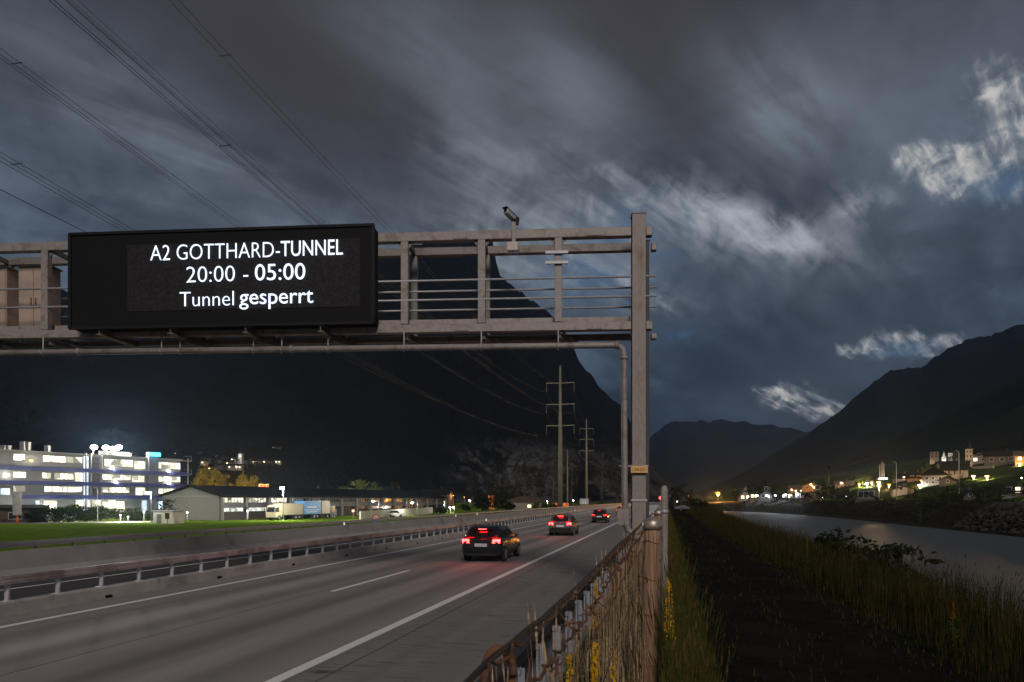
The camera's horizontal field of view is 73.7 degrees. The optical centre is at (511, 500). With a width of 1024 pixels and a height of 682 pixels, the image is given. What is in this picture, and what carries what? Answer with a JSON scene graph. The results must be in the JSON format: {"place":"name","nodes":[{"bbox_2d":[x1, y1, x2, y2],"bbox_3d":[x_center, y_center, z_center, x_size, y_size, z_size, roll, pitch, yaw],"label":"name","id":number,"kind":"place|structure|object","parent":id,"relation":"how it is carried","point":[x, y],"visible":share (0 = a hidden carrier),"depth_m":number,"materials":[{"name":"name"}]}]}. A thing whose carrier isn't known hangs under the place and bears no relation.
{"place":"outdoors","nodes":[
{"label":"outdoors","id":0,"kind":"place"},
{"bbox_2d":[0,521,150,523],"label":"meadow path","id":1,"kind":"structure","parent":0,"point":[90,522],"depth_m":127.65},
{"bbox_2d":[0,503,612,550],"bbox_3d":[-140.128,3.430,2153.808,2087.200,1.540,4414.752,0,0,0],"label":"meadow","id":2,"kind":"structure","parent":0,"point":[12,532],"depth_m":104.82,"materials":[{"name":"green plant"}]},
{"bbox_2d":[13,492,21,523],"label":"sign","id":3,"kind":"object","parent":2,"relation":"on","point":[17,503],"depth_m":121.51,"materials":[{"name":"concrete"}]},
{"bbox_2d":[0,505,49,522],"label":"annex","id":4,"kind":"object","parent":2,"relation":"on","point":[6,511],"visible":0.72,"depth_m":126.62,"materials":[{"name":"concrete"}]},
{"bbox_2d":[21,506,79,522],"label":"bush","id":5,"kind":"object","parent":2,"relation":"on","point":[37,518],"visible":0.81,"depth_m":126.69,"materials":[{"name":"green plant"}]},
{"bbox_2d":[37,504,94,522],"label":"bush","id":6,"kind":"object","parent":2,"relation":"on","point":[74,509],"visible":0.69,"depth_m":127.98,"materials":[{"name":"green plant"}]},
{"bbox_2d":[54,504,103,521],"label":"bush","id":7,"kind":"object","parent":2,"relation":"on","point":[93,508],"visible":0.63,"depth_m":130.76,"materials":[{"name":"green plant"}]},
{"bbox_2d":[0,441,191,519],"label":"office building","id":8,"kind":"structure","parent":2,"relation":"on","point":[123,480],"depth_m":150.29,"materials":[{"name":"concrete"}]},
{"bbox_2d":[42,455,82,463],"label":"window","id":9,"kind":"structure","parent":8,"relation":"in","point":[45,458],"depth_m":146.14,"materials":[{"name":"white glass"}]},
{"bbox_2d":[44,486,82,492],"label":"window","id":10,"kind":"structure","parent":8,"relation":"in","point":[46,488],"depth_m":146.32,"materials":[{"name":"white glass"}]},
{"bbox_2d":[54,473,73,479],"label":"window","id":11,"kind":"structure","parent":8,"relation":"in","point":[58,476],"depth_m":146.43,"materials":[{"name":"white glass"}]},
{"bbox_2d":[75,500,115,508],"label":"window","id":12,"kind":"structure","parent":8,"relation":"in","point":[106,503],"depth_m":153.12,"materials":[{"name":"white glass"}]},
{"bbox_2d":[103,487,129,492],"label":"window","id":13,"kind":"structure","parent":8,"relation":"in","point":[105,489],"depth_m":156.25,"materials":[{"name":"white glass"}]},
{"bbox_2d":[103,474,130,480],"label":"window","id":14,"kind":"structure","parent":8,"relation":"in","point":[105,476],"depth_m":156.10,"materials":[{"name":"white glass"}]},
{"bbox_2d":[104,459,132,466],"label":"window","id":15,"kind":"structure","parent":8,"relation":"in","point":[107,462],"depth_m":156.58,"materials":[{"name":"white glass"}]},
{"bbox_2d":[159,462,180,468],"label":"window","id":16,"kind":"structure","parent":8,"relation":"in","point":[162,465],"depth_m":167.59,"materials":[{"name":"white glass"}]},
{"bbox_2d":[78,505,119,520],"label":"bush","id":17,"kind":"object","parent":2,"relation":"on","point":[102,516],"visible":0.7,"depth_m":133.05,"materials":[{"name":"green plant"}]},
{"bbox_2d":[106,506,142,520],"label":"bush","id":18,"kind":"object","parent":2,"relation":"on","point":[116,515],"visible":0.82,"depth_m":135.34,"materials":[{"name":"green plant"}]},
{"bbox_2d":[152,510,184,523],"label":"transformer hut","id":19,"kind":"object","parent":2,"relation":"on","point":[176,516],"visible":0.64,"depth_m":122.89,"materials":[{"name":"concrete"}]},
{"bbox_2d":[192,464,209,484],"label":"tree","id":20,"kind":"object","parent":2,"relation":"on","point":[203,474],"visible":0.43,"depth_m":233.39,"materials":[{"name":"yellow plant"}]},
{"bbox_2d":[205,466,230,485],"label":"tree","id":21,"kind":"object","parent":2,"relation":"on","point":[216,476],"visible":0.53,"depth_m":234.32,"materials":[{"name":"yellow plant"}]},
{"bbox_2d":[232,471,251,486],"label":"tree","id":22,"kind":"object","parent":2,"relation":"on","point":[243,480],"visible":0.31,"depth_m":234.11,"materials":[{"name":"yellow plant"}]},
{"bbox_2d":[264,503,302,519],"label":"lorry","id":23,"kind":"object","parent":2,"relation":"on","point":[291,510],"visible":0.95,"depth_m":145.16,"materials":[{"name":"beige paint"}]},
{"bbox_2d":[156,485,447,520],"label":"workshop hall","id":24,"kind":"structure","parent":2,"relation":"on","point":[206,502],"depth_m":156.62,"materials":[{"name":"metal"}]},
{"bbox_2d":[224,511,242,519],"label":"bay door","id":25,"kind":"structure","parent":24,"relation":"in","point":[227,515],"depth_m":144.76,"materials":[{"name":"grey metal"}]},
{"bbox_2d":[249,511,265,518],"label":"bay door","id":26,"kind":"structure","parent":24,"relation":"in","point":[252,514],"depth_m":151.89,"materials":[{"name":"grey metal"}]},
{"bbox_2d":[295,501,320,518],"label":"trailer","id":27,"kind":"object","parent":2,"relation":"on","point":[312,508],"visible":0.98,"depth_m":154.41,"materials":[{"name":"blue paint"}]},
{"bbox_2d":[0,502,630,548],"bbox_3d":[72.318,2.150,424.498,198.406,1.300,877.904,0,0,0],"label":"guardrail","id":28,"kind":"object","parent":2,"relation":"on","point":[36,544],"visible":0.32,"depth_m":34.41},
{"bbox_2d":[318,501,329,517],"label":"swap body","id":29,"kind":"object","parent":2,"relation":"on","point":[325,508],"visible":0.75,"depth_m":159.39,"materials":[{"name":"beige paint"}]},
{"bbox_2d":[347,479,385,489],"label":"tree","id":30,"kind":"object","parent":2,"relation":"on","point":[360,483],"visible":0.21,"depth_m":257.68,"materials":[{"name":"green plant"}]},
{"bbox_2d":[359,507,432,518],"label":"white wall","id":31,"kind":"structure","parent":2,"relation":"on","point":[381,513],"depth_m":171.42,"materials":[{"name":"paint"}]},
{"bbox_2d":[421,487,454,508],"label":"house","id":32,"kind":"structure","parent":2,"relation":"on","point":[449,493],"depth_m":327.31,"materials":[{"name":"paint"}]},
{"bbox_2d":[464,470,479,506],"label":"tree","id":33,"kind":"object","parent":2,"relation":"on","point":[471,489],"visible":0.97,"depth_m":438.96,"materials":[{"name":"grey plant"}]},
{"bbox_2d":[475,496,498,513],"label":"tree","id":34,"kind":"object","parent":2,"relation":"on","point":[487,504],"visible":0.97,"depth_m":211.62,"materials":[{"name":"green plant"}]},
{"bbox_2d":[481,467,499,498],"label":"tree","id":35,"kind":"object","parent":2,"relation":"on","point":[493,482],"visible":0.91,"depth_m":429.19,"materials":[{"name":"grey plant"}]},
{"bbox_2d":[484,489,509,512],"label":"tree","id":36,"kind":"object","parent":2,"relation":"on","point":[495,497],"visible":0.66,"depth_m":219.42,"materials":[{"name":"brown plant"}]},
{"bbox_2d":[499,472,517,499],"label":"tree","id":37,"kind":"object","parent":2,"relation":"on","point":[509,487],"visible":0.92,"depth_m":399.43,"materials":[{"name":"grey plant"}]},
{"bbox_2d":[499,497,517,509],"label":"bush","id":38,"kind":"object","parent":2,"relation":"on","point":[506,504],"visible":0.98,"depth_m":213.63,"materials":[{"name":"green plant"}]},
{"bbox_2d":[512,449,536,495],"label":"tree","id":39,"kind":"object","parent":2,"relation":"on","point":[524,480],"visible":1,"depth_m":418.81,"materials":[{"name":"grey plant"}]},
{"bbox_2d":[507,493,546,510],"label":"house","id":40,"kind":"structure","parent":2,"relation":"on","point":[523,502],"depth_m":265.41,"materials":[{"name":"paint"}]},
{"bbox_2d":[533,462,548,499],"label":"tree","id":41,"kind":"object","parent":2,"relation":"on","point":[542,482],"visible":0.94,"depth_m":429.03,"materials":[{"name":"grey plant"}]},
{"bbox_2d":[542,439,564,503],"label":"tree","id":42,"kind":"object","parent":2,"relation":"on","point":[552,469],"visible":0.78,"depth_m":519.59,"materials":[{"name":"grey plant"}]},
{"bbox_2d":[546,365,574,506],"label":"pylon","id":43,"kind":"object","parent":2,"relation":"on","point":[560,477],"visible":0.97,"depth_m":227.48,"materials":[{"name":"metal"}]},
{"bbox_2d":[0,152,536,435],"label":"power line","id":44,"kind":"object","parent":43,"relation":"attached to","point":[15,164],"visible":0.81,"depth_m":33.60,"materials":[{"name":"grey metal"}]},
{"bbox_2d":[0,48,540,412],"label":"power line","id":45,"kind":"object","parent":43,"relation":"attached to","point":[18,62],"visible":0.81,"depth_m":35.80,"materials":[{"name":"grey metal"}]},
{"bbox_2d":[0,189,571,437],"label":"power line","id":46,"kind":"object","parent":43,"relation":"attached to","point":[297,336],"visible":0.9,"depth_m":21.39,"materials":[{"name":"grey metal"}]},
{"bbox_2d":[68,0,546,392],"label":"power line","id":47,"kind":"object","parent":43,"relation":"attached to","point":[222,131],"visible":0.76,"depth_m":41.94,"materials":[{"name":"grey metal"}]},
{"bbox_2d":[49,0,566,413],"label":"power line","id":48,"kind":"object","parent":43,"relation":"attached to","point":[210,136],"visible":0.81,"depth_m":26.66,"materials":[{"name":"grey metal"}]},
{"bbox_2d":[169,0,573,391],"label":"power line","id":49,"kind":"object","parent":43,"relation":"hanging from","point":[227,54],"visible":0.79,"depth_m":33.16,"materials":[{"name":"grey metal"}]},
{"bbox_2d":[563,445,581,504],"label":"tree","id":50,"kind":"object","parent":2,"relation":"on","point":[571,483],"visible":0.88,"depth_m":539.72,"materials":[{"name":"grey plant"}]},
{"bbox_2d":[579,419,593,504],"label":"pylon","id":51,"kind":"object","parent":2,"relation":"on","point":[586,473],"visible":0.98,"depth_m":377.53,"materials":[{"name":"metal"}]},
{"bbox_2d":[588,437,614,503],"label":"tree","id":52,"kind":"object","parent":2,"relation":"on","point":[602,465],"visible":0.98,"depth_m":559.47,"materials":[{"name":"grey plant"}]},
{"bbox_2d":[607,460,621,502],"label":"tree","id":53,"kind":"object","parent":2,"relation":"on","point":[617,487],"visible":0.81,"depth_m":519.34,"materials":[{"name":"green plant"}]},
{"bbox_2d":[0,502,659,681],"bbox_3d":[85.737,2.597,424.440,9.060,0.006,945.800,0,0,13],"label":"motorway","id":54,"kind":"structure","parent":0,"point":[280,624],"depth_m":15.12,"materials":[{"name":"grey asphalt"}]},
{"bbox_2d":[0,511,583,600],"bbox_3d":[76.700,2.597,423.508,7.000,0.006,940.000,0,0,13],"label":"opposite carriageway","id":55,"kind":"structure","parent":54,"relation":"attached to","point":[32,588],"depth_m":25.97,"materials":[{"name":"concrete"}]},
{"bbox_2d":[0,503,630,575],"bbox_3d":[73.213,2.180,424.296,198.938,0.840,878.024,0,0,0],"label":"concrete wall","id":56,"kind":"structure","parent":55,"relation":"on","point":[13,562],"depth_m":32.55,"materials":[{"name":"grey concrete"}]},
{"bbox_2d":[0,502,652,616],"bbox_3d":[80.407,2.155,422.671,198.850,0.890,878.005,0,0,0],"label":"median barrier","id":57,"kind":"object","parent":54,"relation":"on","point":[9,606],"visible":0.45,"depth_m":21.48,"materials":[{"name":"metal"}]},
{"bbox_2d":[283,503,659,681],"bbox_3d":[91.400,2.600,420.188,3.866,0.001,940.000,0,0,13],"label":"hard shoulder","id":58,"kind":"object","parent":54,"relation":"attached to","point":[452,641],"visible":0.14,"depth_m":13.62},
{"bbox_2d":[476,538,630,681],"bbox_3d":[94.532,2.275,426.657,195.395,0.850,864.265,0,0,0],"label":"guardrail","id":59,"kind":"object","parent":58,"relation":"on","point":[521,654],"visible":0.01,"depth_m":10.34,"materials":[{"name":"grey metal"}]},
{"bbox_2d":[462,525,519,560],"bbox_3d":[-0.830,1.856,30.592,2.020,1.471,4.385,0,0,13],"label":"car","id":60,"kind":"object","parent":54,"relation":"on","point":[502,542],"visible":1,"depth_m":28.72,"materials":[{"name":"paint"}]},
{"bbox_2d":[549,514,578,535],"bbox_3d":[3.956,1.826,51.553,2.020,1.531,4.385,0,0,13],"label":"car","id":61,"kind":"object","parent":54,"relation":"on","point":[562,523],"visible":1,"depth_m":49.65,"materials":[{"name":"grey paint"}]},
{"bbox_2d":[592,509,609,522],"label":"car","id":62,"kind":"object","parent":54,"relation":"on","point":[600,514],"visible":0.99,"depth_m":77.87,"materials":[{"name":"paint"}]},
{"bbox_2d":[0,242,703,502],"bbox_3d":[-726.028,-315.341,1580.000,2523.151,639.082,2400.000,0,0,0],"label":"mountain","id":63,"kind":"structure","parent":0,"point":[326,420],"depth_m":1141.72,"materials":[{"name":"black stone"}]},
{"bbox_2d":[0,0,1023,437],"label":"sky","id":64,"kind":"structure","parent":0,"point":[831,192],"materials":[{"name":"grey"}]},
{"bbox_2d":[552,560,688,681],"bbox_3d":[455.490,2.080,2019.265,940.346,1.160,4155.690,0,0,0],"label":"verge","id":65,"kind":"structure","parent":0,"point":[584,643],"depth_m":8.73,"materials":[{"name":"plant"}]},
{"bbox_2d":[0,212,656,572],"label":"sign gantry","id":66,"kind":"object","parent":65,"relation":"on","point":[639,325],"visible":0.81,"depth_m":18.45,"materials":[{"name":"metal"}]},
{"bbox_2d":[0,265,18,341],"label":"control cabinet","id":67,"kind":"object","parent":66,"relation":"on","point":[9,277],"visible":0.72,"depth_m":20.00,"materials":[{"name":"metal"}]},
{"bbox_2d":[16,264,62,340],"bbox_3d":[-13.860,-5.770,20.040,1.026,2.100,0.530,0,0,5],"label":"control cabinet","id":68,"kind":"object","parent":66,"relation":"on","point":[29,276],"visible":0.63,"depth_m":19.82,"materials":[{"name":"metal"}]},
{"bbox_2d":[68,223,377,347],"bbox_3d":[-7.770,-5.865,19.067,8.492,2.806,1.755,0,0,5],"label":"message board","id":69,"kind":"object","parent":66,"relation":"attached to","point":[248,280],"visible":1,"depth_m":18.24,"materials":[{"name":"black metal"}]},
{"bbox_2d":[502,206,519,255],"bbox_3d":[-0.016,-7.033,17.961,0.568,1.205,0.320,0,0,-44],"label":"surveillance camera","id":70,"kind":"object","parent":66,"relation":"on","point":[512,246],"visible":1,"depth_m":17.95,"materials":[{"name":"metal"}]},
{"bbox_2d":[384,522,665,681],"bbox_3d":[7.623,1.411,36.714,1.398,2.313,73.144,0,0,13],"label":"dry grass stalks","id":71,"kind":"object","parent":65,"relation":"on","point":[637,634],"visible":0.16,"depth_m":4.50,"materials":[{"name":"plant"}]},
{"bbox_2d":[463,505,661,681],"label":"wire fence","id":72,"kind":"object","parent":65,"relation":"on","point":[651,529],"visible":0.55,"depth_m":2.71,"materials":[{"name":"brown metal"}]},
{"bbox_2d":[590,642,598,681],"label":"yellow flowering weed","id":73,"kind":"object","parent":65,"relation":"on","point":[595,664],"visible":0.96,"depth_m":3.12,"materials":[{"name":"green plant"}]},
{"bbox_2d":[588,580,602,677],"bbox_3d":[0.687,1.190,5.613,0.179,1.061,0.177,0,0,-25],"label":"yellow flowering weed","id":74,"kind":"object","parent":65,"relation":"on","point":[595,594],"visible":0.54,"depth_m":5.63,"materials":[{"name":"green plant"}]},
{"bbox_2d":[660,485,667,637],"bbox_3d":[1.655,0.720,7.418,0.090,1.760,0.088,0,0,0],"label":"steel post","id":75,"kind":"object","parent":65,"relation":"on","point":[664,511],"visible":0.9,"depth_m":7.39,"materials":[{"name":"grey metal"}]},
{"bbox_2d":[660,579,675,681],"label":"yellow flowering weed","id":76,"kind":"object","parent":65,"relation":"on","point":[668,591],"visible":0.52,"depth_m":4.30,"materials":[{"name":"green plant"}]},
{"bbox_2d":[604,505,758,681],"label":"tall grass","id":77,"kind":"structure","parent":65,"relation":"on","point":[686,641],"depth_m":4.18,"materials":[{"name":"green plant"}]},
{"bbox_2d":[649,419,808,492],"bbox_3d":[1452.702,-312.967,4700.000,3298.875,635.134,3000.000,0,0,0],"label":"mountain","id":78,"kind":"structure","parent":0,"point":[699,455],"depth_m":4448.78,"materials":[{"name":"black stone"}]},
{"bbox_2d":[668,502,973,681],"bbox_3d":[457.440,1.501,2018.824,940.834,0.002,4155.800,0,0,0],"label":"path","id":79,"kind":"structure","parent":0,"point":[871,661],"depth_m":7.86,"materials":[{"name":"black soil"}]},
{"bbox_2d":[669,501,1023,681],"bbox_3d":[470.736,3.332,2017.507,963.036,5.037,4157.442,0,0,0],"label":"river bank","id":80,"kind":"structure","parent":0,"point":[905,631],"depth_m":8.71,"materials":[{"name":"plant"}]},
{"bbox_2d":[814,527,850,557],"bbox_3d":[9.841,1.348,20.893,1.087,1.170,1.443,0,0,20],"label":"bush","id":81,"kind":"object","parent":80,"relation":"on","point":[828,538],"visible":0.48,"depth_m":20.84,"materials":[{"name":"green plant"}]},
{"bbox_2d":[820,535,916,562],"bbox_3d":[10.243,1.558,20.123,2.589,1.179,1.868,0,0,18],"label":"bush","id":82,"kind":"object","parent":80,"relation":"on","point":[858,538],"visible":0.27,"depth_m":19.83,"materials":[{"name":"green plant"}]},
{"bbox_2d":[843,544,905,573],"bbox_3d":[10.098,1.702,19.024,1.849,1.023,1.525,0,0,0],"label":"bush","id":83,"kind":"object","parent":80,"relation":"on","point":[864,547],"visible":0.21,"depth_m":18.86,"materials":[{"name":"green plant"}]},
{"bbox_2d":[865,542,943,583],"bbox_3d":[8.877,1.512,15.488,1.248,1.156,1.464,0,0,-35],"label":"bush","id":84,"kind":"object","parent":80,"relation":"on","point":[907,550],"visible":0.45,"depth_m":15.55,"materials":[{"name":"green plant"}]},
{"bbox_2d":[944,601,959,645],"bbox_3d":[4.652,1.315,7.208,0.163,0.511,0.184,0,0,31],"label":"yellow flowering weed","id":85,"kind":"object","parent":80,"relation":"on","point":[952,623],"visible":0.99,"depth_m":7.20,"materials":[{"name":"green plant"}]},
{"bbox_2d":[683,442,1023,502],"bbox_3d":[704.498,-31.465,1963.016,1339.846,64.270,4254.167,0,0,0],"label":"hillside","id":86,"kind":"structure","parent":0,"point":[1008,475],"depth_m":249.40,"materials":[{"name":"green plant"}]},
{"bbox_2d":[756,487,775,504],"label":"house","id":87,"kind":"structure","parent":86,"relation":"on","point":[762,497],"depth_m":254.65,"materials":[{"name":"paint"}]},
{"bbox_2d":[776,491,793,503],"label":"house","id":88,"kind":"structure","parent":86,"relation":"on","point":[781,497],"depth_m":236.23,"materials":[{"name":"paint"}]},
{"bbox_2d":[804,485,821,502],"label":"house","id":89,"kind":"structure","parent":86,"relation":"on","point":[809,497],"depth_m":210.72,"materials":[{"name":"paint"}]},
{"bbox_2d":[852,489,879,503],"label":"house","id":90,"kind":"structure","parent":86,"relation":"on","point":[868,494],"depth_m":169.78,"materials":[{"name":"paint"}]},
{"bbox_2d":[889,484,915,496],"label":"house","id":91,"kind":"structure","parent":86,"relation":"on","point":[903,489],"depth_m":197.72,"materials":[{"name":"paint"}]},
{"bbox_2d":[906,470,921,481],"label":"house","id":92,"kind":"structure","parent":86,"relation":"on","point":[912,476],"depth_m":240.39,"materials":[{"name":"paint"}]},
{"bbox_2d":[920,464,948,486],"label":"house","id":93,"kind":"structure","parent":86,"relation":"on","point":[931,476],"depth_m":210.23,"materials":[{"name":"paint"}]},
{"bbox_2d":[937,473,957,486],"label":"house","id":94,"kind":"structure","parent":86,"relation":"on","point":[948,480],"depth_m":200.47,"materials":[{"name":"paint"}]},
{"bbox_2d":[935,458,969,478],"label":"house","id":95,"kind":"structure","parent":86,"relation":"on","point":[957,469],"depth_m":216.94,"materials":[{"name":"paint"}]},
{"bbox_2d":[956,487,979,499],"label":"house","id":96,"kind":"structure","parent":86,"relation":"on","point":[966,494],"depth_m":142.00,"materials":[{"name":"paint"}]},
{"bbox_2d":[965,440,972,466],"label":"tower","id":97,"kind":"structure","parent":86,"relation":"on","point":[968,452],"depth_m":252.37,"materials":[{"name":"stone"}]},
{"bbox_2d":[983,482,1011,498],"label":"tree","id":98,"kind":"object","parent":86,"relation":"on","point":[1002,496],"visible":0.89,"depth_m":119.51,"materials":[{"name":"green plant"}]},
{"bbox_2d":[983,448,1021,465],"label":"house","id":99,"kind":"structure","parent":86,"relation":"on","point":[998,458],"depth_m":233.99,"materials":[{"name":"paint"}]},
{"bbox_2d":[999,483,1023,498],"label":"house","id":100,"kind":"structure","parent":86,"relation":"on","point":[1019,489],"depth_m":128.75,"materials":[{"name":"paint"}]},
{"bbox_2d":[1013,451,1023,465],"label":"house","id":101,"kind":"structure","parent":86,"relation":"on","point":[1018,456],"depth_m":221.03,"materials":[{"name":"paint"}]},
{"bbox_2d":[686,501,1023,537],"bbox_3d":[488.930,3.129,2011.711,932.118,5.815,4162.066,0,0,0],"label":"bank","id":102,"kind":"structure","parent":0,"point":[928,524],"depth_m":132.05,"materials":[{"name":"green plant"}]},
{"bbox_2d":[728,498,1023,529],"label":"bank scrub","id":103,"kind":"object","parent":102,"relation":"on","point":[902,503],"visible":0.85,"depth_m":137.34,"materials":[{"name":"green plant"}]},
{"bbox_2d":[902,489,934,506],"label":"tree","id":104,"kind":"object","parent":102,"relation":"on","point":[915,496],"visible":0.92,"depth_m":127.63,"materials":[{"name":"green plant"}]},
{"bbox_2d":[918,488,952,506],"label":"tree","id":105,"kind":"object","parent":102,"relation":"on","point":[931,500],"visible":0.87,"depth_m":120.50,"materials":[{"name":"green plant"}]},
{"bbox_2d":[939,484,961,502],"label":"tree","id":106,"kind":"object","parent":102,"relation":"on","point":[949,495],"visible":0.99,"depth_m":116.72,"materials":[{"name":"green plant"}]},
{"bbox_2d":[971,484,995,502],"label":"tree","id":107,"kind":"object","parent":102,"relation":"on","point":[977,496],"visible":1,"depth_m":106.02,"materials":[{"name":"green plant"}]},
{"bbox_2d":[952,501,1023,534],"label":"bank boulders","id":108,"kind":"object","parent":102,"relation":"on","point":[1001,514],"visible":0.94,"depth_m":93.51,"materials":[{"name":"grey stone"}]},
{"bbox_2d":[693,324,1023,495],"bbox_3d":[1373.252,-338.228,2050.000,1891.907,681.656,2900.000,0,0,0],"label":"mountain","id":109,"kind":"structure","parent":0,"point":[889,405],"depth_m":1849.48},
{"bbox_2d":[800,378,1023,479],"bbox_3d":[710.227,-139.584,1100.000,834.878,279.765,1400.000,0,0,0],"label":"wooded spur","id":110,"kind":"structure","parent":109,"relation":"attached to","point":[991,421],"depth_m":956.10,"materials":[{"name":"black plant"}]},
{"bbox_2d":[723,511,1023,623],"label":"river","id":111,"kind":"structure","parent":0,"point":[983,552],"depth_m":69.28,"materials":[{"name":"grey liquid"}]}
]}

